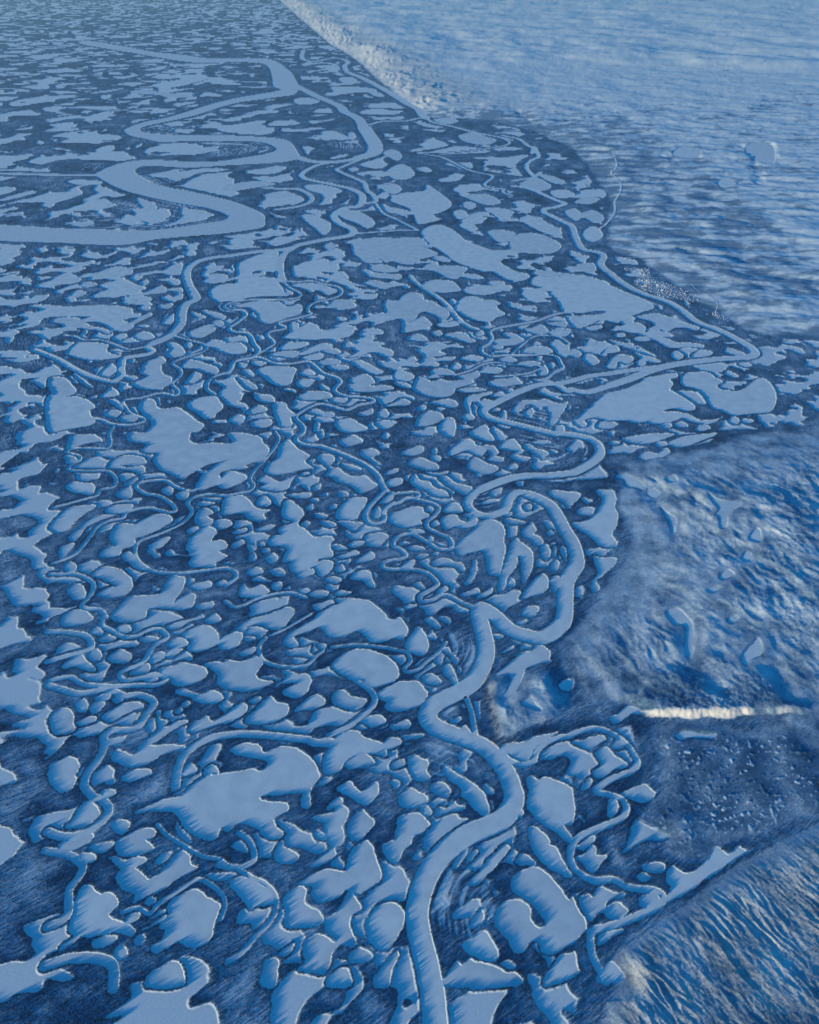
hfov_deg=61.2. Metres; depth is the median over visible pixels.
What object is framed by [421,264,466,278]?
frozen lake
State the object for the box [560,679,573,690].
frozen lake
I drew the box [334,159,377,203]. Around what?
frozen river
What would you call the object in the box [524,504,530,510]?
frozen lake
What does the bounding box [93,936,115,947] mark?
frozen lake
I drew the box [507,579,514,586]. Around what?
frozen lake
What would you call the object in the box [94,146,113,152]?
frozen lake
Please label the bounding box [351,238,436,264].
frozen lake
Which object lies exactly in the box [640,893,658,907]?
frozen lake
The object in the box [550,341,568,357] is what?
frozen lake
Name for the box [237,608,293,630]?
frozen lake
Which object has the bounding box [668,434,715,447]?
frozen lake
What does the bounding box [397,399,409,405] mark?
frozen lake
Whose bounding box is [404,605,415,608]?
frozen lake
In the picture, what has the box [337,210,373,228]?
frozen lake
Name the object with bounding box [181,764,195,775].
frozen lake
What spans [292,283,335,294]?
frozen lake
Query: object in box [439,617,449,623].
frozen lake
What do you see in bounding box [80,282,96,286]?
frozen lake
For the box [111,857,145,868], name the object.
frozen lake
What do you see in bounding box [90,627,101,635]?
frozen lake
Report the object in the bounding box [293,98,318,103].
frozen lake
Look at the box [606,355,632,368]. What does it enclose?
frozen lake
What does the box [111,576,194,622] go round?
frozen lake
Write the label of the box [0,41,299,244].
frozen river
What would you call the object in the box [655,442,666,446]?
frozen lake
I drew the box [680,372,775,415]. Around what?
frozen lake
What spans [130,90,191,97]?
frozen lake
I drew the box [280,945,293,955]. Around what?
frozen lake
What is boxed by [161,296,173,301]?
frozen lake
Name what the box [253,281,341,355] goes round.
frozen river
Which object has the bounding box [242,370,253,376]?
frozen lake
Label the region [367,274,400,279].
frozen lake
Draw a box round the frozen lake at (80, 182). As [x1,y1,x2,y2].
[67,180,102,184]
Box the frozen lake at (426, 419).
[415,412,442,426]
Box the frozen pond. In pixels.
[0,0,818,992]
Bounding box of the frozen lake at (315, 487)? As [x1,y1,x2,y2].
[312,485,319,490]
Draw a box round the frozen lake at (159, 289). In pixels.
[139,286,167,295]
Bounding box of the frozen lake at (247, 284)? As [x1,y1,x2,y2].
[209,252,288,301]
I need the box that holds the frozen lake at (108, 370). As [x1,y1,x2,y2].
[100,364,115,376]
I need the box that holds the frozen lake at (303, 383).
[297,379,313,387]
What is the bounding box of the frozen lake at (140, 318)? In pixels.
[127,313,151,325]
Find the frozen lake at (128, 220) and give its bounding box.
[119,215,141,225]
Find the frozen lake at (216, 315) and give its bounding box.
[202,310,225,319]
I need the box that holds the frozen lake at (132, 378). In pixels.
[124,376,136,380]
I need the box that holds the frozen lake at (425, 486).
[410,475,447,497]
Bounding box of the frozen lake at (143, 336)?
[133,332,153,339]
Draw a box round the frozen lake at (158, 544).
[149,537,169,548]
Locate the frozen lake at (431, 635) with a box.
[427,631,435,639]
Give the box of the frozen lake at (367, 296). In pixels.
[355,294,376,299]
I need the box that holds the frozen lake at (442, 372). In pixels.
[430,369,453,375]
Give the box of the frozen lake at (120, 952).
[115,946,126,959]
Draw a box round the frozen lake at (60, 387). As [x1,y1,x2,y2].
[48,378,75,396]
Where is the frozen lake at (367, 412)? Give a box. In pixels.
[358,410,372,415]
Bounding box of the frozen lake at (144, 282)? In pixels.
[140,280,147,284]
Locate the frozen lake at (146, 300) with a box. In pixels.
[139,297,150,303]
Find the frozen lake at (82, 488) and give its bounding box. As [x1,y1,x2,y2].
[66,482,94,494]
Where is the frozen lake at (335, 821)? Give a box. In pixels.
[310,805,347,866]
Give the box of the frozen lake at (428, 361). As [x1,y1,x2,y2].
[420,357,436,366]
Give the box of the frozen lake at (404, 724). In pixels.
[391,720,409,729]
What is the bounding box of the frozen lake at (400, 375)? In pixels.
[393,370,413,381]
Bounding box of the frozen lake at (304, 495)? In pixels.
[289,493,309,498]
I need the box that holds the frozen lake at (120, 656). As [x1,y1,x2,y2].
[108,650,130,662]
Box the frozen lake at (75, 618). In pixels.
[61,610,92,626]
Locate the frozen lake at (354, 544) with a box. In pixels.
[349,542,363,547]
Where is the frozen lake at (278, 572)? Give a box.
[270,569,283,576]
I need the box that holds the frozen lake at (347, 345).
[343,343,351,347]
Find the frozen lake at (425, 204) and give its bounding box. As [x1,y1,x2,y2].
[390,185,450,223]
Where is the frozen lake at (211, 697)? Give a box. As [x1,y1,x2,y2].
[176,689,222,703]
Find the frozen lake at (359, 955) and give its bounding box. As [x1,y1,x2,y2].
[349,948,371,962]
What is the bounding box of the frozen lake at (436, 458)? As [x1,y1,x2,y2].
[430,456,439,461]
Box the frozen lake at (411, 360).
[404,357,416,362]
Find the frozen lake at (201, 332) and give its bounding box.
[187,326,214,337]
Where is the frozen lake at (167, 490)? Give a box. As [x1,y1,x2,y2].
[162,487,172,494]
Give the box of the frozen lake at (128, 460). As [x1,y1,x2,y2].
[109,456,145,465]
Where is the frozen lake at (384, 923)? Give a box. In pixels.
[366,903,403,949]
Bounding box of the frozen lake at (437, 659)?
[434,654,442,664]
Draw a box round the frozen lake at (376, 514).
[372,507,380,518]
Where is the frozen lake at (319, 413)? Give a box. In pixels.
[308,409,333,417]
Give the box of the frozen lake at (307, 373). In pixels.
[299,370,314,375]
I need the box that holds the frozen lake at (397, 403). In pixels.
[385,400,401,406]
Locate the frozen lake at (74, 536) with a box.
[69,515,113,540]
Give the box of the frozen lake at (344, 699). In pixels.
[332,691,365,709]
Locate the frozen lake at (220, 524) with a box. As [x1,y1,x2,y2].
[214,520,230,529]
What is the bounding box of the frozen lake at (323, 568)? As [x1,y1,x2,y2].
[314,560,332,576]
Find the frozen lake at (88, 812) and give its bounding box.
[66,801,99,827]
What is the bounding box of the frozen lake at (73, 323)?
[51,317,110,333]
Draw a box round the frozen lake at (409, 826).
[383,814,428,863]
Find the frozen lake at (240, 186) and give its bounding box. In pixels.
[221,181,273,190]
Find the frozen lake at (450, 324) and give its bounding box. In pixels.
[437,321,457,326]
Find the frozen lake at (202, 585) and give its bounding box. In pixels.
[189,582,210,589]
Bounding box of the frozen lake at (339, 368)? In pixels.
[328,366,347,370]
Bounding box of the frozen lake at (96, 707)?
[90,702,104,713]
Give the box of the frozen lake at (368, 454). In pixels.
[360,449,379,464]
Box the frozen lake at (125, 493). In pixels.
[116,487,131,498]
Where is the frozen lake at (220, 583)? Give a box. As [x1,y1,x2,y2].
[216,581,226,585]
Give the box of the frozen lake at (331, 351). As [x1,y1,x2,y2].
[321,348,339,353]
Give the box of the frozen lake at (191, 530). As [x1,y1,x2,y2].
[187,527,197,533]
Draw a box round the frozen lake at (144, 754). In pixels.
[111,745,183,767]
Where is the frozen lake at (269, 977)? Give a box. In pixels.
[260,959,278,986]
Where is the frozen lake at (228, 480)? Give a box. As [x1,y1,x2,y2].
[217,471,245,488]
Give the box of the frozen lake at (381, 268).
[369,265,397,272]
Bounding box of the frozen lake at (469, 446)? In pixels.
[448,440,486,456]
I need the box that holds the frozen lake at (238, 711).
[210,704,246,725]
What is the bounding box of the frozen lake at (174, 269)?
[160,263,181,275]
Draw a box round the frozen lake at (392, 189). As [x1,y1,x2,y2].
[378,184,400,193]
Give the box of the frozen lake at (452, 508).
[443,503,461,512]
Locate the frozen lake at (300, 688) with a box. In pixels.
[276,671,310,697]
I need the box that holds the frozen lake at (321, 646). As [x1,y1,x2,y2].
[318,644,325,649]
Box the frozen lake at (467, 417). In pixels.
[462,414,473,420]
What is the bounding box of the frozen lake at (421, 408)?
[417,406,424,410]
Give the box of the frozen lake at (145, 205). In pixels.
[136,199,155,211]
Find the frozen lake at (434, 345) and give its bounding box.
[424,343,445,348]
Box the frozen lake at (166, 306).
[159,304,171,308]
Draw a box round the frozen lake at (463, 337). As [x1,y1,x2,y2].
[444,333,474,342]
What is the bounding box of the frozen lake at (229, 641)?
[218,632,241,649]
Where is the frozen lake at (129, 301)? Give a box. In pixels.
[123,299,135,304]
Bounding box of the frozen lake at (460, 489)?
[439,477,471,494]
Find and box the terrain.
[0,0,818,1023]
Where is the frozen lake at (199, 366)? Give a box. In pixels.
[181,360,217,374]
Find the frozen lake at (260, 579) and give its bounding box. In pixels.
[253,577,269,581]
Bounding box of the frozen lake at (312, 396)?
[296,391,330,400]
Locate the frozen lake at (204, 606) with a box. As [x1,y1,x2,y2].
[196,602,212,609]
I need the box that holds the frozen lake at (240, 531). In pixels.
[232,528,246,533]
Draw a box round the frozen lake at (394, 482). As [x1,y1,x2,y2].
[386,478,401,486]
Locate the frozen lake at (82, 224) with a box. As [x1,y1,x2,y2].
[72,221,92,226]
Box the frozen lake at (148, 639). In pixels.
[140,637,157,642]
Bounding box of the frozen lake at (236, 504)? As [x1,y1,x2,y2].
[222,496,267,520]
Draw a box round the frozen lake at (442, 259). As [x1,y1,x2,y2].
[431,257,449,261]
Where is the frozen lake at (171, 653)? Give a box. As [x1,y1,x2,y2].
[165,648,180,657]
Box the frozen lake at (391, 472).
[385,469,396,474]
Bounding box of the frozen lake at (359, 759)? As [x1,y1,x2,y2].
[344,752,373,768]
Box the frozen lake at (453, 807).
[435,801,463,815]
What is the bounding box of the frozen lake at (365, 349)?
[347,345,392,357]
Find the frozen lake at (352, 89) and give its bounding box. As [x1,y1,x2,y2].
[332,87,375,92]
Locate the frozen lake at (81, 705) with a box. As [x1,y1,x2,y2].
[75,699,87,711]
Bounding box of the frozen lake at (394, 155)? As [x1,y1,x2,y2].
[383,150,400,160]
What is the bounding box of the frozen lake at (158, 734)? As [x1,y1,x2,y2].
[143,721,186,744]
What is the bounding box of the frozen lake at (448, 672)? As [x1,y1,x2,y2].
[443,665,456,685]
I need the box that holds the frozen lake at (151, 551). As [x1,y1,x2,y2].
[148,548,154,553]
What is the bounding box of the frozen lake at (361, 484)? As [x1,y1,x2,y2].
[317,455,376,493]
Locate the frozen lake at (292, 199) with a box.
[283,195,302,204]
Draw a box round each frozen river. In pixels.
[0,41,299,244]
[0,173,96,175]
[31,349,123,382]
[42,953,118,991]
[43,848,85,929]
[45,630,93,663]
[45,683,156,840]
[48,573,168,688]
[51,428,116,508]
[51,465,206,564]
[62,335,146,349]
[91,337,206,425]
[113,344,154,379]
[121,878,225,920]
[133,494,237,586]
[148,287,199,344]
[156,824,226,863]
[172,731,310,789]
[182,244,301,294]
[205,368,231,394]
[216,831,256,869]
[222,274,300,310]
[224,592,306,608]
[226,310,259,373]
[226,870,277,963]
[228,432,278,495]
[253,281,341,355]
[255,357,374,446]
[257,637,323,668]
[261,187,313,209]
[269,614,310,635]
[275,239,325,281]
[288,83,367,127]
[294,152,376,163]
[298,162,362,194]
[300,50,365,78]
[302,190,365,245]
[318,445,386,488]
[328,679,376,736]
[331,642,446,673]
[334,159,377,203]
[352,73,428,118]
[355,127,382,158]
[356,230,417,233]
[363,490,408,524]
[368,118,418,124]
[373,203,416,229]
[380,484,477,608]
[406,727,523,1023]
[408,276,477,329]
[417,137,512,195]
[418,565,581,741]
[420,115,509,139]
[453,362,540,377]
[463,489,542,518]
[464,697,478,741]
[475,433,603,492]
[479,312,585,381]
[479,394,571,436]
[500,727,666,984]
[501,135,539,175]
[509,378,631,395]
[510,186,572,226]
[510,335,568,354]
[513,172,541,180]
[525,492,583,569]
[558,366,661,384]
[567,222,646,295]
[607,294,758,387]
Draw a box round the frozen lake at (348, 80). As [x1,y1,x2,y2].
[338,77,356,84]
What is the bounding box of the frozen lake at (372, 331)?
[361,328,382,334]
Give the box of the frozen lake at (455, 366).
[451,363,460,369]
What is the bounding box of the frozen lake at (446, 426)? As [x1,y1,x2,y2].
[438,418,455,437]
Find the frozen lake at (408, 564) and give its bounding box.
[401,560,413,567]
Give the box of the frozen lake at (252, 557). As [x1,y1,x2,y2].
[249,553,255,561]
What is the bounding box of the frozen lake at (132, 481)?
[124,478,136,485]
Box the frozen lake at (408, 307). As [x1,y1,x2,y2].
[383,293,448,322]
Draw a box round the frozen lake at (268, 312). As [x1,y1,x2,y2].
[233,301,301,323]
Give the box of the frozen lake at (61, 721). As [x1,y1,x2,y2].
[50,709,74,733]
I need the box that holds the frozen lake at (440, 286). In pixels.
[422,280,458,292]
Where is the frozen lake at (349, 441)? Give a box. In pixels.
[339,436,361,446]
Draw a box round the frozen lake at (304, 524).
[301,522,308,526]
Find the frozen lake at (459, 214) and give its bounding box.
[452,210,466,218]
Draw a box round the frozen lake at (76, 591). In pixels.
[67,584,84,599]
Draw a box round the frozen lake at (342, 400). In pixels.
[330,398,346,402]
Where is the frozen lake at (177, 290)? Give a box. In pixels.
[172,288,181,293]
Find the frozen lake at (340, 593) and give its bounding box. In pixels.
[335,591,349,595]
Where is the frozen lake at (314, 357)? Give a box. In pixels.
[301,354,322,360]
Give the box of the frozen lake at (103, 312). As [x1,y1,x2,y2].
[44,305,139,318]
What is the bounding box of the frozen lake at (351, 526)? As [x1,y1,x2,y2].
[337,521,361,531]
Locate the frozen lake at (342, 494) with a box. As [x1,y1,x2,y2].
[338,492,347,496]
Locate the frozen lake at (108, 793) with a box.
[101,790,114,797]
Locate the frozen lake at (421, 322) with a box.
[404,317,430,328]
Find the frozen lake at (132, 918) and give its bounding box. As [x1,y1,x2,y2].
[125,913,139,922]
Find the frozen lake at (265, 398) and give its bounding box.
[254,394,273,402]
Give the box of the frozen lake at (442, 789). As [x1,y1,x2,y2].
[430,783,449,796]
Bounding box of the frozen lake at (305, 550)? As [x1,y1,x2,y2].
[269,500,332,572]
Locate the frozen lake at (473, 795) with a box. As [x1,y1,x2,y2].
[443,767,488,815]
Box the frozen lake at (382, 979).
[374,952,397,987]
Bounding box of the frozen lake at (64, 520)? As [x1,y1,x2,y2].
[49,505,94,532]
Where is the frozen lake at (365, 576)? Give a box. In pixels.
[351,571,374,587]
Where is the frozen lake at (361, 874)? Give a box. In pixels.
[300,841,380,901]
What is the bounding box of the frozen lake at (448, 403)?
[430,400,456,407]
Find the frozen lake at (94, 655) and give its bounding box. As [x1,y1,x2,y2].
[88,649,100,661]
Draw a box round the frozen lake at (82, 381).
[73,374,91,387]
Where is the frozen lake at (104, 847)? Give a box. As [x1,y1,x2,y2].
[90,842,112,851]
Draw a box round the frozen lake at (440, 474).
[427,472,446,475]
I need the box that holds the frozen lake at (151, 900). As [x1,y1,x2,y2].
[145,897,154,904]
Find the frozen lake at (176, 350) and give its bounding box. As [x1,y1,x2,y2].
[166,343,184,357]
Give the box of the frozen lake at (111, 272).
[88,267,131,279]
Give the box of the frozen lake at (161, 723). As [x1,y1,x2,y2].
[157,711,166,727]
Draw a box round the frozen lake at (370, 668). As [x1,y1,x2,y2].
[332,650,397,686]
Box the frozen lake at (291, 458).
[265,441,311,474]
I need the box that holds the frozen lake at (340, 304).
[329,300,354,309]
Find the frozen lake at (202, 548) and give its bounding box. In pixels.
[166,526,226,567]
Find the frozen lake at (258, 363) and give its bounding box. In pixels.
[251,362,265,365]
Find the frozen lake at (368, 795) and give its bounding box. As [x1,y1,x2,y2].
[338,782,377,804]
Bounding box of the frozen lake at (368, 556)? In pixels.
[355,552,373,562]
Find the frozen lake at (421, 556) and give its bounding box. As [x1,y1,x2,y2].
[416,554,427,558]
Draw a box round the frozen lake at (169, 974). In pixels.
[146,962,183,987]
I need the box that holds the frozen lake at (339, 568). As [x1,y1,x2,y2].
[335,565,343,572]
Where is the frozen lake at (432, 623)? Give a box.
[425,618,439,628]
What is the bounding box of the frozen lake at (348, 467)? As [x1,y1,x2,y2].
[341,464,359,470]
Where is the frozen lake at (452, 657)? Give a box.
[442,648,457,663]
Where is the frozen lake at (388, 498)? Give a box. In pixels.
[380,494,392,503]
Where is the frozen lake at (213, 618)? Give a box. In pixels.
[205,614,219,623]
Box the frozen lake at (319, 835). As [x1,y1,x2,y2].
[315,830,326,839]
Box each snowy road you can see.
[643,276,715,304]
[653,277,717,312]
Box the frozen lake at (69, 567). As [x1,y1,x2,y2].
[64,562,75,572]
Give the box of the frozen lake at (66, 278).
[49,273,79,284]
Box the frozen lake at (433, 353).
[424,351,444,356]
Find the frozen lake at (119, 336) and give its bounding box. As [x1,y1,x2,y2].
[112,334,126,339]
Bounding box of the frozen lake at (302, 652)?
[286,646,312,657]
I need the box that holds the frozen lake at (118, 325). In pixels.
[88,319,132,331]
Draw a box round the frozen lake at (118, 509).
[105,505,131,513]
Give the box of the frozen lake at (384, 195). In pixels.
[376,192,388,198]
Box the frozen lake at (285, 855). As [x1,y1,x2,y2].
[275,842,297,863]
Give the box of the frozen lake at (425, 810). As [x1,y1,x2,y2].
[421,806,430,815]
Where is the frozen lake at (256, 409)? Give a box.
[247,406,265,414]
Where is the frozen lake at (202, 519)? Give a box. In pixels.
[195,508,211,526]
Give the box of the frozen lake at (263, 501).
[257,497,269,506]
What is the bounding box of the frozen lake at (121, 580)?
[92,567,131,597]
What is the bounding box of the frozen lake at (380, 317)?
[365,314,394,321]
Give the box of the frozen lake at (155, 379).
[131,357,170,389]
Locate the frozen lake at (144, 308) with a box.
[138,306,149,310]
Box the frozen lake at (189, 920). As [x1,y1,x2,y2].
[152,890,219,951]
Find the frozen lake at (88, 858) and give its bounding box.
[80,853,95,862]
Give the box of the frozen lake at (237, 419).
[229,415,243,424]
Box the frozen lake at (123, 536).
[99,514,171,557]
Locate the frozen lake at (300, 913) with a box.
[283,887,322,927]
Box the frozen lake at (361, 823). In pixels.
[348,810,373,840]
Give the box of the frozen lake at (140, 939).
[136,935,144,943]
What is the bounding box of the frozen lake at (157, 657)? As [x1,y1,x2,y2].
[150,652,164,663]
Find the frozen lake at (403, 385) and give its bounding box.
[394,383,410,387]
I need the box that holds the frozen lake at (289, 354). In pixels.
[268,351,299,357]
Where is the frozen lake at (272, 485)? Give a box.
[257,476,293,491]
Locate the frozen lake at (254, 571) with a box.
[247,568,262,575]
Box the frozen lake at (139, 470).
[107,466,144,473]
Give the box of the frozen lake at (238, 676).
[205,657,271,691]
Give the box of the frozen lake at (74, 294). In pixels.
[69,291,84,297]
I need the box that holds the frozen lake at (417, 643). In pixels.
[405,628,427,655]
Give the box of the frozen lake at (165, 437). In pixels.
[127,400,268,490]
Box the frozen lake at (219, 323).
[211,320,223,326]
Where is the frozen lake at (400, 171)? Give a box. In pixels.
[385,164,413,179]
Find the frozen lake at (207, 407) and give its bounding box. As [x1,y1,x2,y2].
[187,397,221,418]
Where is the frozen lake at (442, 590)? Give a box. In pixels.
[437,587,446,593]
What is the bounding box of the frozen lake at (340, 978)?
[327,969,350,986]
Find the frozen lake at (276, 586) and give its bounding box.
[272,582,281,590]
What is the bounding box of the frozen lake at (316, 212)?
[304,210,324,214]
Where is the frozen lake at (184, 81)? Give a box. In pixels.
[152,75,207,87]
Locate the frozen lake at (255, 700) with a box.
[249,697,259,703]
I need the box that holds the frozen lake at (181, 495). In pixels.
[176,492,187,499]
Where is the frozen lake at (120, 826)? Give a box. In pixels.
[112,820,129,833]
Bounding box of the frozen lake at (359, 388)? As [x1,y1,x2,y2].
[348,384,392,391]
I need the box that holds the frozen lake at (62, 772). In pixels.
[48,757,78,792]
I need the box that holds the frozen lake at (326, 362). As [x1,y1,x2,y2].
[317,359,339,365]
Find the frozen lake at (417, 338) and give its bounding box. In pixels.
[407,334,425,341]
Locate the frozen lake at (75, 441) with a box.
[66,435,101,448]
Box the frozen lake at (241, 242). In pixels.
[228,238,252,246]
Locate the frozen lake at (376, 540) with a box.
[364,533,387,546]
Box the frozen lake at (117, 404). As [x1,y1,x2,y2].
[110,400,122,409]
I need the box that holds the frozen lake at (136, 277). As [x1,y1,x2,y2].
[131,275,141,280]
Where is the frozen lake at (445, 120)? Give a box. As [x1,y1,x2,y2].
[434,118,457,123]
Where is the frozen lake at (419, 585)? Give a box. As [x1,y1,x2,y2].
[414,583,423,588]
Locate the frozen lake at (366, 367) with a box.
[351,361,381,374]
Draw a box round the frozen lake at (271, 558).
[266,554,276,563]
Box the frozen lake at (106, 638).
[100,635,114,641]
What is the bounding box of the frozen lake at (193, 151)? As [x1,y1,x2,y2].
[179,146,217,154]
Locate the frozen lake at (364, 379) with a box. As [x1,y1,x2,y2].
[349,374,373,384]
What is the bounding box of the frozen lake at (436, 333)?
[432,331,441,336]
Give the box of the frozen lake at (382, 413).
[377,409,387,417]
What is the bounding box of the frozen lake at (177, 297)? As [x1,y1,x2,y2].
[173,294,182,299]
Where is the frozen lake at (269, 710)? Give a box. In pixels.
[245,697,287,724]
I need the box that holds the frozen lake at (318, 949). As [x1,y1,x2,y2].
[299,891,360,972]
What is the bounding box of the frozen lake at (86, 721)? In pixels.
[77,717,95,725]
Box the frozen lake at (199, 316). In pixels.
[191,312,204,318]
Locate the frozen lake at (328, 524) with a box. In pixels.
[320,521,335,526]
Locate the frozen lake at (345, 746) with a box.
[308,731,385,774]
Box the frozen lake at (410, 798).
[398,788,426,807]
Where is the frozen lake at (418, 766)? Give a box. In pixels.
[408,756,429,780]
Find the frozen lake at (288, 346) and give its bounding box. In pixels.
[278,342,307,349]
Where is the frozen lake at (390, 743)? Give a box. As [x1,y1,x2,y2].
[382,738,400,749]
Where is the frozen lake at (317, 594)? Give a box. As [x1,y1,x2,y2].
[309,591,327,597]
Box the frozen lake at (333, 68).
[325,64,339,71]
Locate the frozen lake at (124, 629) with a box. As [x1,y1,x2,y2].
[116,625,130,633]
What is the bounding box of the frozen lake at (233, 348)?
[205,340,245,353]
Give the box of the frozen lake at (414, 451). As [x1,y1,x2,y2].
[401,447,422,455]
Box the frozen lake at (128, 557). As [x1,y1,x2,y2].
[122,552,146,570]
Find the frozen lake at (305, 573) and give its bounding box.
[297,569,313,577]
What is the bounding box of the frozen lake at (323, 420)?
[314,418,333,422]
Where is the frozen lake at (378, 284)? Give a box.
[363,281,391,288]
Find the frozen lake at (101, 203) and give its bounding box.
[91,199,109,208]
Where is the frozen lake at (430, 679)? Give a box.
[422,674,440,684]
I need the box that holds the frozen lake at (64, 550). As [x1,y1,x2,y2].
[59,544,73,557]
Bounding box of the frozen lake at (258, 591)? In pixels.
[239,585,268,597]
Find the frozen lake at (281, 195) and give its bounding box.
[262,191,291,198]
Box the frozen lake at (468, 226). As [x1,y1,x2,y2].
[459,222,476,231]
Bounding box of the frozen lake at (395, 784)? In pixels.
[391,780,398,788]
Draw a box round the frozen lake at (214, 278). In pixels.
[202,274,226,283]
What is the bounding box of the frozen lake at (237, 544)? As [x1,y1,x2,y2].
[232,540,243,547]
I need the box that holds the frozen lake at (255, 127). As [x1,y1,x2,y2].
[245,124,264,130]
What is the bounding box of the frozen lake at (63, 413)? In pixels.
[45,395,94,432]
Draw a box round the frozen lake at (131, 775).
[122,769,150,781]
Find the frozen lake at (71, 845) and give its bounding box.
[59,834,92,850]
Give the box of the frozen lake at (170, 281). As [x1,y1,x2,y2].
[164,278,178,285]
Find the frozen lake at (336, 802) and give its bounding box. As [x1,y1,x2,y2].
[328,798,341,809]
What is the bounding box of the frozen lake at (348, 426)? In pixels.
[335,419,366,432]
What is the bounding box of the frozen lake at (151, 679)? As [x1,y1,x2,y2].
[143,677,156,681]
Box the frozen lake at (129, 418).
[119,415,136,422]
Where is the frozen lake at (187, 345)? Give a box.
[184,343,191,347]
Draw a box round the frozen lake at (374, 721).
[363,715,384,726]
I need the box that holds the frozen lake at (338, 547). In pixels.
[332,545,346,550]
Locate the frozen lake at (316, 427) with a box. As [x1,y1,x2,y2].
[314,423,318,431]
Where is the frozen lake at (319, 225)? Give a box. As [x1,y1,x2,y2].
[301,215,329,234]
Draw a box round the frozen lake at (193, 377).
[185,373,200,384]
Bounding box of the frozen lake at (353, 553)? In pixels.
[337,551,358,558]
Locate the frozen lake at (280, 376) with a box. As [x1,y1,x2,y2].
[256,367,295,386]
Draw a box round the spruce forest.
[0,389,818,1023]
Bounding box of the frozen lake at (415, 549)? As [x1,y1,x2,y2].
[408,546,423,551]
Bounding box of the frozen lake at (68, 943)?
[60,937,78,950]
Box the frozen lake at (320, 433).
[317,430,323,438]
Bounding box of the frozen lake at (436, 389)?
[413,378,472,397]
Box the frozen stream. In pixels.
[600,152,621,227]
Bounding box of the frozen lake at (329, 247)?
[323,243,335,250]
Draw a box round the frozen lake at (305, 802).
[301,791,309,807]
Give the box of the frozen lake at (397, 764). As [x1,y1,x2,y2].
[391,760,403,768]
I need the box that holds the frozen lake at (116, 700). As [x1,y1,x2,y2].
[113,697,121,702]
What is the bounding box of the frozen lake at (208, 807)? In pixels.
[136,743,318,839]
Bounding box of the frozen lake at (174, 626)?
[167,615,202,629]
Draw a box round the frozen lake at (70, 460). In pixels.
[64,456,76,463]
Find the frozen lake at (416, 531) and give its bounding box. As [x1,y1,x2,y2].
[408,530,423,533]
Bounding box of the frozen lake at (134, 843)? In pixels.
[116,829,154,855]
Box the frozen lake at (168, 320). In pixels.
[161,315,172,324]
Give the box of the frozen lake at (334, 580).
[325,577,340,583]
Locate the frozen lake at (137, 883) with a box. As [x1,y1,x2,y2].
[117,851,196,901]
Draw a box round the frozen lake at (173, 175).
[163,171,183,180]
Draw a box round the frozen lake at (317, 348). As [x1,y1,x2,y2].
[300,344,331,354]
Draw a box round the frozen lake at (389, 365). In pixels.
[377,362,398,368]
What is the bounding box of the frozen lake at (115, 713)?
[102,702,142,721]
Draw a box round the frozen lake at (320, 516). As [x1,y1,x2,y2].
[315,514,326,518]
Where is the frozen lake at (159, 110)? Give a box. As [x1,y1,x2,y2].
[150,109,167,112]
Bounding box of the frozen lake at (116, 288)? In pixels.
[91,280,140,297]
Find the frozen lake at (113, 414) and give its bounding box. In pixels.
[105,410,119,417]
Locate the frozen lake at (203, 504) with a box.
[197,502,213,505]
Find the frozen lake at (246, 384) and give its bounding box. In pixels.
[237,378,256,389]
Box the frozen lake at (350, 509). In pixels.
[336,498,365,519]
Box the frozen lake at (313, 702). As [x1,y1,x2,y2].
[294,695,324,711]
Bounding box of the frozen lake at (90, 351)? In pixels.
[66,343,119,360]
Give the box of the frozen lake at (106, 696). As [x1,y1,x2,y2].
[96,693,109,700]
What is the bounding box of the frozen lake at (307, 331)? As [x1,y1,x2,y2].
[282,323,352,339]
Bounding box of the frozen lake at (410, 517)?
[388,507,428,527]
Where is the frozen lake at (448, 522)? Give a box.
[441,515,476,529]
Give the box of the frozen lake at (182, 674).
[160,663,206,685]
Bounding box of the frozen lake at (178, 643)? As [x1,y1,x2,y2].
[168,638,187,647]
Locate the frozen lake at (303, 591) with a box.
[298,589,308,593]
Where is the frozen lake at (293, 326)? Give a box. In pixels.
[289,323,297,339]
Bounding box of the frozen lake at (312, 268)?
[292,260,353,286]
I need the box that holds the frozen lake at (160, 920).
[152,916,165,925]
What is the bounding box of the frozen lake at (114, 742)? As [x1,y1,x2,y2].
[108,737,124,745]
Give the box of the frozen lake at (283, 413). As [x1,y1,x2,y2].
[273,403,294,426]
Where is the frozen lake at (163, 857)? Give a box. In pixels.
[156,853,170,863]
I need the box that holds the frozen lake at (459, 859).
[453,849,466,868]
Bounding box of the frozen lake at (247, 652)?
[239,648,254,655]
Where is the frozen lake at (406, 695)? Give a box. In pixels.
[377,681,426,711]
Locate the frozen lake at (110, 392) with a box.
[100,388,117,397]
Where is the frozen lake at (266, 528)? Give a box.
[256,525,273,530]
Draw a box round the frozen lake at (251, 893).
[230,878,272,908]
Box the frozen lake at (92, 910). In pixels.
[70,886,134,936]
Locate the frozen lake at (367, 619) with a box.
[284,599,406,647]
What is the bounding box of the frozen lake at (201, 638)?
[182,626,219,651]
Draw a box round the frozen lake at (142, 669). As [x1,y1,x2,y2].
[131,664,149,674]
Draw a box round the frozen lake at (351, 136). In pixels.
[348,133,354,139]
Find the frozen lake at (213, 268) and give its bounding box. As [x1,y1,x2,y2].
[205,266,222,271]
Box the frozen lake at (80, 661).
[62,655,94,671]
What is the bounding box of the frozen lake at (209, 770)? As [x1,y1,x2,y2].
[204,765,217,776]
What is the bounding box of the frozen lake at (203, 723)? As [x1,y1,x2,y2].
[188,716,211,732]
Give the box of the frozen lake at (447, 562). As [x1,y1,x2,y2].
[432,558,463,571]
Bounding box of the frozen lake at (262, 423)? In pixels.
[251,419,271,427]
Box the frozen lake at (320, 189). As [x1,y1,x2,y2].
[304,185,340,193]
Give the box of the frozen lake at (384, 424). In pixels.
[376,421,395,428]
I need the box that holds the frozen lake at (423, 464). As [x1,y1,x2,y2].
[408,459,437,470]

